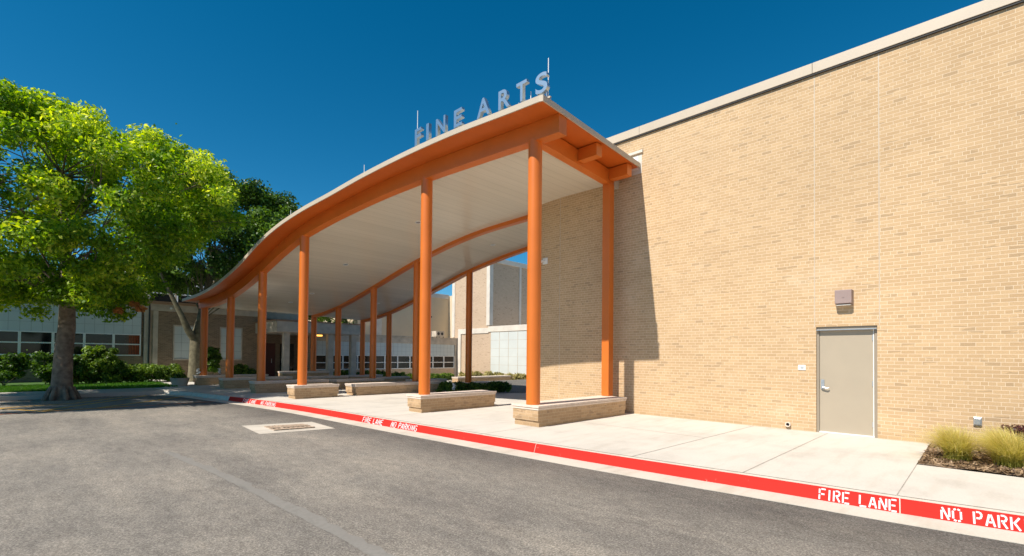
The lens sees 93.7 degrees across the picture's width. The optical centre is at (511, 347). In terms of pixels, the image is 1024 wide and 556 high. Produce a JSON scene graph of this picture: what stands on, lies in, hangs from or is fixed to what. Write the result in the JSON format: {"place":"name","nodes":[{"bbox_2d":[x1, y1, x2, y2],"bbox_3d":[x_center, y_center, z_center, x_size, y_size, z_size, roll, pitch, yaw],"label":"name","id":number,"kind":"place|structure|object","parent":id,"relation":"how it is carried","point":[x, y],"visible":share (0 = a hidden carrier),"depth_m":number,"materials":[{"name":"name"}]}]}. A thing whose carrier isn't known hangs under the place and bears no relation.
{"place":"outdoors","nodes":[
{"label":"outdoors","id":0,"kind":"place"},
{"bbox_2d":[0,388,160,395],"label":"old sidewalk","id":1,"kind":"structure","parent":0,"point":[79,391],"depth_m":18.64,"materials":[{"name":"concrete"}]},
{"bbox_2d":[0,394,164,401],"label":"leaf litter","id":2,"kind":"object","parent":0,"point":[81,397],"visible":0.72,"depth_m":17.62,"materials":[{"name":"brown plant"}]},
{"bbox_2d":[0,380,177,392],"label":"lawn","id":3,"kind":"structure","parent":0,"point":[27,383],"depth_m":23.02,"materials":[{"name":"green plant"}]},
{"bbox_2d":[0,348,33,385],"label":"tall shrub","id":4,"kind":"object","parent":3,"relation":"on","point":[13,365],"visible":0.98,"depth_m":21.27,"materials":[{"name":"green plant"}]},
{"bbox_2d":[26,351,87,380],"bbox_3d":[-20.950,0.912,22.242,1.586,1.651,2.203,0,-1,24],"label":"tall shrub","id":5,"kind":"object","parent":3,"relation":"on","point":[39,369],"visible":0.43,"depth_m":21.75,"materials":[{"name":"green plant"}]},
{"bbox_2d":[81,345,127,382],"bbox_3d":[-20.146,0.801,23.648,1.487,1.933,1.753,0,-1,20],"label":"tall shrub","id":6,"kind":"object","parent":3,"relation":"on","point":[96,355],"visible":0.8,"depth_m":23.33,"materials":[{"name":"green plant"}]},
{"bbox_2d":[43,359,184,383],"bbox_3d":[-19.756,1.199,24.187,1.967,1.434,5.660,0,-1,45],"label":"hedge","id":7,"kind":"object","parent":3,"relation":"on","point":[137,372],"visible":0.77,"depth_m":24.27,"materials":[{"name":"green plant"}]},
{"bbox_2d":[0,299,297,382],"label":"school wing","id":8,"kind":"structure","parent":3,"relation":"on","point":[154,333],"depth_m":27.54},
{"bbox_2d":[0,303,19,354],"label":"window","id":9,"kind":"structure","parent":8,"relation":"in","point":[9,321],"depth_m":23.52,"materials":[{"name":"white paint"}]},
{"bbox_2d":[19,303,53,354],"bbox_3d":[-23.952,-0.933,24.185,0.100,2.610,1.201,0,-1,45],"label":"window","id":10,"kind":"structure","parent":8,"relation":"in","point":[37,335],"depth_m":24.17,"materials":[{"name":"white paint"}]},
{"bbox_2d":[53,305,84,355],"bbox_3d":[-23.111,-0.910,25.041,0.100,2.610,1.201,0,-1,45],"label":"window","id":11,"kind":"structure","parent":8,"relation":"in","point":[80,323],"depth_m":25.27,"materials":[{"name":"white paint"}]},
{"bbox_2d":[84,310,113,350],"bbox_3d":[-22.269,-0.887,25.896,0.100,2.610,1.201,0,-1,45],"label":"window","id":12,"kind":"structure","parent":8,"relation":"in","point":[96,332],"depth_m":25.86,"materials":[{"name":"white paint"}]},
{"bbox_2d":[113,309,141,355],"bbox_3d":[-21.428,-0.864,26.751,0.100,2.610,1.201,0,-1,45],"label":"window","id":13,"kind":"structure","parent":8,"relation":"in","point":[122,331],"depth_m":26.74,"materials":[{"name":"white paint"}]},
{"bbox_2d":[172,325,193,359],"bbox_3d":[-19.522,-0.306,28.707,0.090,2.080,1.260,0,-1,45],"label":"window","id":14,"kind":"structure","parent":8,"relation":"in","point":[181,342],"depth_m":28.53,"materials":[{"name":"glass"}]},
{"bbox_2d":[219,327,242,359],"bbox_3d":[-17.815,-0.260,30.442,0.090,2.080,1.270,0,-1,45],"label":"window","id":15,"kind":"structure","parent":8,"relation":"in","point":[238,333],"depth_m":30.63,"materials":[{"name":"glass"}]},
{"bbox_2d":[265,343,274,375],"bbox_3d":[-16.780,0.861,33.034,0.120,2.350,0.900,0,-1,45],"label":"door","id":16,"kind":"structure","parent":8,"relation":"in","point":[270,347],"depth_m":33.13,"materials":[{"name":"metal"}]},
{"bbox_2d":[280,344,293,370],"bbox_3d":[-15.903,0.885,33.925,0.120,2.350,0.900,0,-1,45],"label":"door","id":17,"kind":"structure","parent":8,"relation":"in","point":[291,360],"depth_m":34.09,"materials":[{"name":"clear glass"}]},
{"bbox_2d":[0,0,982,295],"label":"sky","id":18,"kind":"structure","parent":0,"point":[296,96],"materials":[{"name":"blue"}]},
{"bbox_2d":[0,379,1023,555],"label":"asphalt road","id":19,"kind":"structure","parent":0,"point":[108,481],"depth_m":5.47,"materials":[{"name":"grey asphalt"}]},
{"bbox_2d":[0,406,124,410],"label":"yellow line","id":20,"kind":"object","parent":19,"relation":"on","point":[55,410],"visible":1,"depth_m":13.79,"materials":[{"name":"paint"}]},
{"bbox_2d":[6,397,120,407],"bbox_3d":[-14.485,1.804,15.925,0.707,0.001,3.891,0,-1,8],"label":"yellow line","id":21,"kind":"object","parent":19,"relation":"on","point":[69,403],"visible":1,"depth_m":15.52,"materials":[{"name":"paint"}]},
{"bbox_2d":[0,390,163,400],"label":"old kerb","id":22,"kind":"structure","parent":19,"relation":"on","point":[34,397],"depth_m":17.91,"materials":[{"name":"concrete"}]},
{"bbox_2d":[42,396,141,410],"bbox_3d":[-13.706,1.813,16.102,0.110,0.001,5.202,1,-1,-10],"label":"yellow line","id":23,"kind":"object","parent":19,"relation":"on","point":[86,404],"visible":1,"depth_m":15.26,"materials":[{"name":"paint"}]},
{"bbox_2d":[10,401,214,413],"bbox_3d":[-12.835,1.778,13.514,0.223,0.001,8.396,0,-1,39],"label":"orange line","id":24,"kind":"object","parent":19,"relation":"on","point":[111,407],"visible":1,"depth_m":14.22,"materials":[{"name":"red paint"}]},
{"bbox_2d":[0,77,249,400],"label":"maple tree","id":25,"kind":"object","parent":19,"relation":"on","point":[151,163],"visible":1,"depth_m":15.39,"materials":[{"name":"green plant"}]},
{"bbox_2d":[98,396,183,407],"bbox_3d":[-12.486,1.830,16.466,0.151,0.001,4.143,1,-1,-3],"label":"yellow line","id":26,"kind":"object","parent":19,"relation":"on","point":[140,402],"visible":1,"depth_m":16.02,"materials":[{"name":"paint"}]},
{"bbox_2d":[163,451,394,555],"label":"asphalt seam","id":27,"kind":"object","parent":19,"relation":"on","point":[359,543],"visible":1,"depth_m":5.09,"materials":[{"name":"grey asphalt"}]},
{"bbox_2d":[243,422,332,433],"bbox_3d":[-5.122,1.808,10.965,1.514,0.001,1.705,1,-1,-42],"label":"drain pad","id":28,"kind":"object","parent":19,"relation":"on","point":[260,429],"visible":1,"depth_m":10.79,"materials":[{"name":"concrete"}]},
{"bbox_2d":[264,424,314,430],"bbox_3d":[-5.065,1.793,10.924,0.926,0.026,0.766,1,-1,-36],"label":"storm drain grate","id":29,"kind":"object","parent":28,"relation":"on","point":[287,427],"visible":1,"depth_m":10.85,"materials":[{"name":"metal"}]},
{"bbox_2d":[157,390,1023,543],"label":"kerb","id":30,"kind":"structure","parent":19,"relation":"on","point":[1002,525],"depth_m":6.30,"materials":[{"name":"concrete"}]},
{"bbox_2d":[191,391,1021,512],"bbox_3d":[-2.102,1.683,10.720,30.148,0.001,0.732,0,-1,38],"label":"kerb joint","id":31,"kind":"object","parent":30,"relation":"on","point":[688,464],"visible":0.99,"depth_m":6.60,"materials":[{"name":"grey concrete"}]},
{"bbox_2d":[155,376,1023,512],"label":"plaza pavement","id":32,"kind":"structure","parent":0,"point":[883,466],"depth_m":8.39,"materials":[{"name":"concrete"}]},
{"bbox_2d":[170,373,188,385],"bbox_3d":[-15.581,1.477,22.510,0.800,0.573,0.800,0,-1,45],"label":"flower tub","id":33,"kind":"object","parent":32,"relation":"on","point":[178,379],"visible":1,"depth_m":22.33,"materials":[{"name":"concrete"}]},
{"bbox_2d":[113,166,302,381],"bbox_3d":[-16.552,-4.191,27.682,9.624,12.169,10.872,0,-1,45],"label":"shade tree","id":34,"kind":"object","parent":32,"relation":"on","point":[268,212],"visible":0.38,"depth_m":25.77,"materials":[{"name":"green plant"}]},
{"bbox_2d":[207,346,222,374],"bbox_3d":[-17.239,0.874,27.534,1.096,1.970,1.118,0,-1,45],"label":"tall shrub","id":35,"kind":"object","parent":32,"relation":"on","point":[214,357],"visible":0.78,"depth_m":27.41,"materials":[{"name":"green plant"}]},
{"bbox_2d":[193,374,268,384],"bbox_3d":[-13.989,1.600,23.982,0.665,0.510,3.217,0,-1,45],"label":"brick bench","id":36,"kind":"object","parent":32,"relation":"on","point":[205,379],"visible":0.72,"depth_m":23.07,"materials":[{"name":"stone"}]},
{"bbox_2d":[234,363,256,373],"bbox_3d":[-16.293,1.401,29.040,1.221,1.002,1.644,0,-1,45],"label":"tall shrub","id":37,"kind":"object","parent":32,"relation":"on","point":[241,368],"visible":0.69,"depth_m":28.82,"materials":[{"name":"green plant"}]},
{"bbox_2d":[218,376,292,388],"bbox_3d":[-11.602,1.585,21.832,0.685,0.510,2.937,0,-1,45],"label":"brick bench","id":38,"kind":"object","parent":32,"relation":"on","point":[233,383],"visible":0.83,"depth_m":21.09,"materials":[{"name":"stone"}]},
{"bbox_2d":[249,379,328,392],"bbox_3d":[-9.037,1.571,19.590,0.685,0.510,2.937,0,-1,45],"label":"brick bench","id":39,"kind":"object","parent":32,"relation":"on","point":[271,386],"visible":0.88,"depth_m":18.88,"materials":[{"name":"stone"}]},
{"bbox_2d":[278,371,329,379],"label":"brick bench","id":40,"kind":"object","parent":32,"relation":"on","point":[293,374],"visible":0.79,"depth_m":26.05,"materials":[{"name":"stone"}]},
{"bbox_2d":[255,319,359,375],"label":"entrance portico","id":41,"kind":"structure","parent":32,"relation":"on","point":[285,329],"depth_m":31.14,"materials":[{"name":"concrete"}]},
{"bbox_2d":[286,383,339,398],"bbox_3d":[-7.010,1.544,16.945,0.685,0.510,1.607,0,-1,45],"label":"brick bench","id":42,"kind":"object","parent":32,"relation":"on","point":[307,391],"visible":0.98,"depth_m":16.64,"materials":[{"name":"stone"}]},
{"bbox_2d":[307,375,348,382],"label":"brick bench","id":43,"kind":"object","parent":32,"relation":"on","point":[329,377],"visible":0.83,"depth_m":24.33,"materials":[{"name":"stone"}]},
{"bbox_2d":[308,315,353,323],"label":"background tree","id":44,"kind":"object","parent":32,"relation":"on","point":[324,319],"visible":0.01,"depth_m":45.21,"materials":[{"name":"green plant"}]},
{"bbox_2d":[333,370,348,375],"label":"green shrub","id":45,"kind":"object","parent":32,"relation":"on","point":[345,372],"visible":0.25,"depth_m":32.80,"materials":[{"name":"green plant"}]},
{"bbox_2d":[329,378,384,388],"bbox_3d":[-7.075,1.736,21.991,0.715,0.640,2.357,0,-1,45],"label":"brick bench","id":46,"kind":"object","parent":32,"relation":"on","point":[341,382],"visible":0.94,"depth_m":21.50,"materials":[{"name":"stone"}]},
{"bbox_2d":[356,370,368,374],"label":"green shrub","id":47,"kind":"object","parent":32,"relation":"on","point":[366,372],"visible":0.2,"depth_m":33.94,"materials":[{"name":"green plant"}]},
{"bbox_2d":[346,374,382,378],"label":"brick bench","id":48,"kind":"object","parent":32,"relation":"on","point":[360,376],"visible":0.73,"depth_m":28.79,"materials":[{"name":"stone"}]},
{"bbox_2d":[376,369,385,376],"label":"green shrub","id":49,"kind":"object","parent":32,"relation":"on","point":[383,372],"visible":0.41,"depth_m":35.12,"materials":[{"name":"green plant"}]},
{"bbox_2d":[307,334,457,379],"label":"courtyard wing","id":50,"kind":"structure","parent":32,"relation":"on","point":[444,354],"depth_m":38.93,"materials":[{"name":"white paint"}]},
{"bbox_2d":[316,341,325,369],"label":"window","id":51,"kind":"structure","parent":50,"relation":"in","point":[321,345],"depth_m":34.55,"materials":[{"name":"white paint"}]},
{"bbox_2d":[333,341,342,369],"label":"window","id":52,"kind":"structure","parent":50,"relation":"in","point":[334,341],"depth_m":35.66,"materials":[{"name":"white paint"}]},
{"bbox_2d":[343,341,357,369],"bbox_3d":[-12.196,0.584,36.157,0.100,2.100,1.171,0,-1,45],"label":"window","id":53,"kind":"structure","parent":50,"relation":"in","point":[345,344],"depth_m":35.96,"materials":[{"name":"white paint"}]},
{"bbox_2d":[357,342,369,368],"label":"window","id":54,"kind":"structure","parent":50,"relation":"in","point":[367,344],"depth_m":37.10,"materials":[{"name":"white paint"}]},
{"bbox_2d":[376,342,384,368],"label":"window","id":55,"kind":"structure","parent":50,"relation":"in","point":[380,347],"depth_m":37.96,"materials":[{"name":"white paint"}]},
{"bbox_2d":[385,343,397,368],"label":"window","id":56,"kind":"structure","parent":50,"relation":"in","point":[394,359],"depth_m":38.86,"materials":[{"name":"white paint"}]},
{"bbox_2d":[398,343,409,368],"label":"window","id":57,"kind":"structure","parent":50,"relation":"in","point":[403,348],"depth_m":39.50,"materials":[{"name":"white paint"}]},
{"bbox_2d":[410,343,412,368],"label":"window","id":58,"kind":"structure","parent":50,"relation":"in","point":[411,345],"depth_m":40.01,"materials":[{"name":"white paint"}]},
{"bbox_2d":[430,344,432,367],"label":"window","id":59,"kind":"structure","parent":50,"relation":"in","point":[431,362],"depth_m":41.49,"materials":[{"name":"white paint"}]},
{"bbox_2d":[432,331,443,337],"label":"rooftop ac unit","id":60,"kind":"object","parent":50,"relation":"on","point":[437,333],"visible":0.84,"depth_m":43.25,"materials":[{"name":"metal"}]},
{"bbox_2d":[433,344,443,367],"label":"window","id":61,"kind":"structure","parent":50,"relation":"in","point":[438,349],"depth_m":41.99,"materials":[{"name":"white paint"}]},
{"bbox_2d":[444,345,453,367],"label":"window","id":62,"kind":"structure","parent":50,"relation":"in","point":[448,349],"depth_m":42.81,"materials":[{"name":"white paint"}]},
{"bbox_2d":[376,376,409,381],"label":"brick bench","id":63,"kind":"object","parent":32,"relation":"on","point":[394,378],"visible":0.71,"depth_m":27.12,"materials":[{"name":"stone"}]},
{"bbox_2d":[345,380,444,395],"bbox_3d":[-4.615,1.717,19.537,0.865,0.640,4.207,0,-1,45],"label":"brick bench","id":64,"kind":"object","parent":32,"relation":"on","point":[371,388],"visible":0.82,"depth_m":18.72,"materials":[{"name":"stone"}]},
{"bbox_2d":[391,372,406,375],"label":"green shrub","id":65,"kind":"object","parent":32,"relation":"on","point":[399,374],"visible":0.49,"depth_m":36.15,"materials":[{"name":"green plant"}]},
{"bbox_2d":[405,378,446,380],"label":"brick bench","id":66,"kind":"object","parent":32,"relation":"on","point":[439,379],"visible":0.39,"depth_m":24.89,"materials":[{"name":"stone"}]},
{"bbox_2d":[430,373,441,378],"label":"green shrub","id":67,"kind":"object","parent":32,"relation":"on","point":[434,375],"visible":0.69,"depth_m":38.77,"materials":[{"name":"green plant"}]},
{"bbox_2d":[440,372,454,380],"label":"green shrub","id":68,"kind":"object","parent":32,"relation":"on","point":[447,376],"visible":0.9,"depth_m":39.79,"materials":[{"name":"green plant"}]},
{"bbox_2d":[433,381,465,391],"bbox_3d":[-2.571,1.650,20.206,1.042,0.563,1.486,0,-1,22],"label":"dark shrub","id":69,"kind":"object","parent":32,"relation":"on","point":[445,386],"visible":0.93,"depth_m":19.92,"materials":[{"name":"green plant"}]},
{"bbox_2d":[406,390,496,412],"bbox_3d":[-1.677,1.540,13.811,0.685,0.510,2.757,0,-1,45],"label":"brick bench","id":70,"kind":"object","parent":32,"relation":"on","point":[444,401],"visible":0.95,"depth_m":13.39,"materials":[{"name":"brick"}]},
{"bbox_2d":[458,371,473,376],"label":"olive shrub","id":71,"kind":"object","parent":32,"relation":"on","point":[461,374],"visible":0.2,"depth_m":40.89,"materials":[{"name":"green plant"}]},
{"bbox_2d":[463,380,487,390],"bbox_3d":[-1.639,1.723,21.066,1.064,0.625,1.577,0,-1,45],"label":"dark shrub","id":72,"kind":"object","parent":32,"relation":"on","point":[473,386],"visible":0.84,"depth_m":20.81,"materials":[{"name":"green plant"}]},
{"bbox_2d":[464,381,487,384],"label":"brick bench","id":73,"kind":"object","parent":32,"relation":"on","point":[483,382],"visible":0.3,"depth_m":22.47,"materials":[{"name":"stone"}]},
{"bbox_2d":[472,371,481,375],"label":"olive shrub","id":74,"kind":"object","parent":32,"relation":"on","point":[476,373],"visible":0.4,"depth_m":39.72,"materials":[{"name":"green plant"}]},
{"bbox_2d":[452,375,510,381],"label":"brick bench","id":75,"kind":"object","parent":32,"relation":"on","point":[487,378],"visible":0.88,"depth_m":33.04,"materials":[{"name":"stone"}]},
{"bbox_2d":[482,371,493,375],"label":"olive shrub","id":76,"kind":"object","parent":32,"relation":"on","point":[488,373],"visible":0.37,"depth_m":38.46,"materials":[{"name":"green plant"}]},
{"bbox_2d":[452,260,526,337],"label":"brick tower","id":77,"kind":"structure","parent":32,"relation":"on","point":[500,293],"depth_m":42.20,"materials":[{"name":"brick"}]},
{"bbox_2d":[457,324,526,376],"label":"panelled block","id":78,"kind":"structure","parent":32,"relation":"on","point":[501,349],"depth_m":39.72,"materials":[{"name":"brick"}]},
{"bbox_2d":[491,372,503,375],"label":"olive shrub","id":79,"kind":"object","parent":32,"relation":"on","point":[496,373],"visible":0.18,"depth_m":37.83,"materials":[{"name":"green plant"}]},
{"bbox_2d":[486,381,511,392],"bbox_3d":[-0.593,1.742,21.430,0.978,0.590,1.437,0,-1,45],"label":"dark shrub","id":80,"kind":"object","parent":32,"relation":"on","point":[500,386],"visible":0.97,"depth_m":21.16,"materials":[{"name":"green plant"}]},
{"bbox_2d":[505,372,515,379],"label":"olive shrub","id":81,"kind":"object","parent":32,"relation":"on","point":[511,375],"visible":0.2,"depth_m":36.83,"materials":[{"name":"green plant"}]},
{"bbox_2d":[513,373,525,379],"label":"olive shrub","id":82,"kind":"object","parent":32,"relation":"on","point":[518,376],"visible":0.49,"depth_m":35.51,"materials":[{"name":"green plant"}]},
{"bbox_2d":[511,395,626,426],"bbox_3d":[1.522,1.536,11.780,0.815,0.510,3.567,0,-1,45],"label":"brick bench","id":83,"kind":"object","parent":32,"relation":"on","point":[544,413],"visible":0.91,"depth_m":11.10,"materials":[{"name":"brick"}]},
{"bbox_2d":[918,441,1023,476],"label":"planting bed","id":84,"kind":"object","parent":32,"relation":"on","point":[954,466],"visible":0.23,"depth_m":6.86,"materials":[{"name":"brown wood"}]},
{"bbox_2d":[869,422,1016,461],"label":"feather grass","id":85,"kind":"object","parent":84,"relation":"on","point":[953,450],"depth_m":7.15,"materials":[{"name":"yellow plant"}]},
{"bbox_2d":[930,423,1023,468],"bbox_3d":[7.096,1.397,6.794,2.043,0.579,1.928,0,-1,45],"label":"feather grass","id":86,"kind":"object","parent":84,"relation":"on","point":[1012,451],"depth_m":6.75,"materials":[{"name":"yellow plant"}]},
{"bbox_2d":[999,424,1023,450],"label":"burgundy shrub","id":87,"kind":"object","parent":84,"relation":"on","point":[1020,430],"visible":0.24,"depth_m":7.63,"materials":[{"name":"brown plant"}]},
{"label":"ground","id":88,"kind":"structure","parent":0,"visible":0},
{"bbox_2d":[141,274,213,303],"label":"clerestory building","id":89,"kind":"structure","parent":88,"relation":"on","point":[166,298],"depth_m":36.30,"materials":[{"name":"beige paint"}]},
{"bbox_2d":[150,290,174,301],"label":"window","id":90,"kind":"structure","parent":89,"relation":"in","point":[166,298],"depth_m":36.00,"materials":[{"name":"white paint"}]},
{"bbox_2d":[176,286,199,303],"bbox_3d":[-25.061,-4.071,37.243,0.078,1.600,1.600,0,-1,45],"label":"window","id":91,"kind":"structure","parent":89,"relation":"in","point":[177,297],"depth_m":36.99,"materials":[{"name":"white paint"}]},
{"bbox_2d":[308,293,452,337],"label":"beige hall","id":92,"kind":"structure","parent":88,"relation":"on","point":[441,315],"depth_m":53.62,"materials":[{"name":"brick"}]},
{"bbox_2d":[540,0,1023,449],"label":"brick building","id":93,"kind":"structure","parent":88,"relation":"on","point":[756,225],"depth_m":9.95,"materials":[{"name":"beige brick"}]},
{"bbox_2d":[182,94,639,404],"bbox_3d":[-4.564,-1.756,19.276,20.981,6.583,10.586,0,-1,45],"label":"entrance canopy","id":94,"kind":"object","parent":93,"relation":"attached to","point":[467,195],"visible":0.94,"depth_m":15.79,"materials":[{"name":"orange paint"}]},
{"bbox_2d":[415,71,550,145],"bbox_3d":[-0.867,-5.400,11.177,4.365,0.648,0.123,0,-1,40],"label":"rooftop sign","id":95,"kind":"object","parent":94,"relation":"on","point":[503,96],"visible":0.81,"depth_m":10.92,"materials":[{"name":"metal"}]},
{"bbox_2d":[541,258,547,264],"bbox_3d":[0.932,-2.765,15.287,0.405,0.200,0.155,1,-1,0],"label":"security camera","id":96,"kind":"object","parent":93,"relation":"attached to","point":[544,260],"visible":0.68,"depth_m":15.25,"materials":[{"name":"white paint"}]},
{"bbox_2d":[614,180,618,188],"bbox_3d":[2.883,-4.649,13.408,0.100,0.380,0.218,0,-1,45],"label":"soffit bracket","id":97,"kind":"object","parent":93,"relation":"attached to","point":[616,184],"visible":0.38,"depth_m":13.36,"materials":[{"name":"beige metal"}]},
{"bbox_2d":[798,365,805,369],"bbox_3d":[6.156,0.417,10.193,0.140,0.110,0.017,0,-1,45],"label":"wall plaque","id":98,"kind":"object","parent":93,"relation":"attached to","point":[801,367],"depth_m":10.19,"materials":[{"name":"white paint"}]},
{"bbox_2d":[835,289,853,305],"bbox_3d":[6.655,-1.006,9.628,0.299,0.305,0.176,0,-1,45],"label":"wall light","id":99,"kind":"object","parent":93,"relation":"attached to","point":[844,297],"visible":1,"depth_m":9.57,"materials":[{"name":"white paint"}]},
{"bbox_2d":[816,325,877,437],"bbox_3d":[6.739,0.659,9.683,1.025,2.190,0.138,0,-1,45],"label":"door","id":100,"kind":"structure","parent":93,"relation":"in","point":[847,401],"depth_m":9.68,"materials":[{"name":"beige paint"}]},
{"bbox_2d":[973,417,981,425],"bbox_3d":[8.044,1.272,8.291,0.110,0.150,0.048,0,-1,45],"label":"outlet box","id":101,"kind":"object","parent":93,"relation":"attached to","point":[977,420],"visible":1,"depth_m":8.28,"materials":[{"name":"metal"}]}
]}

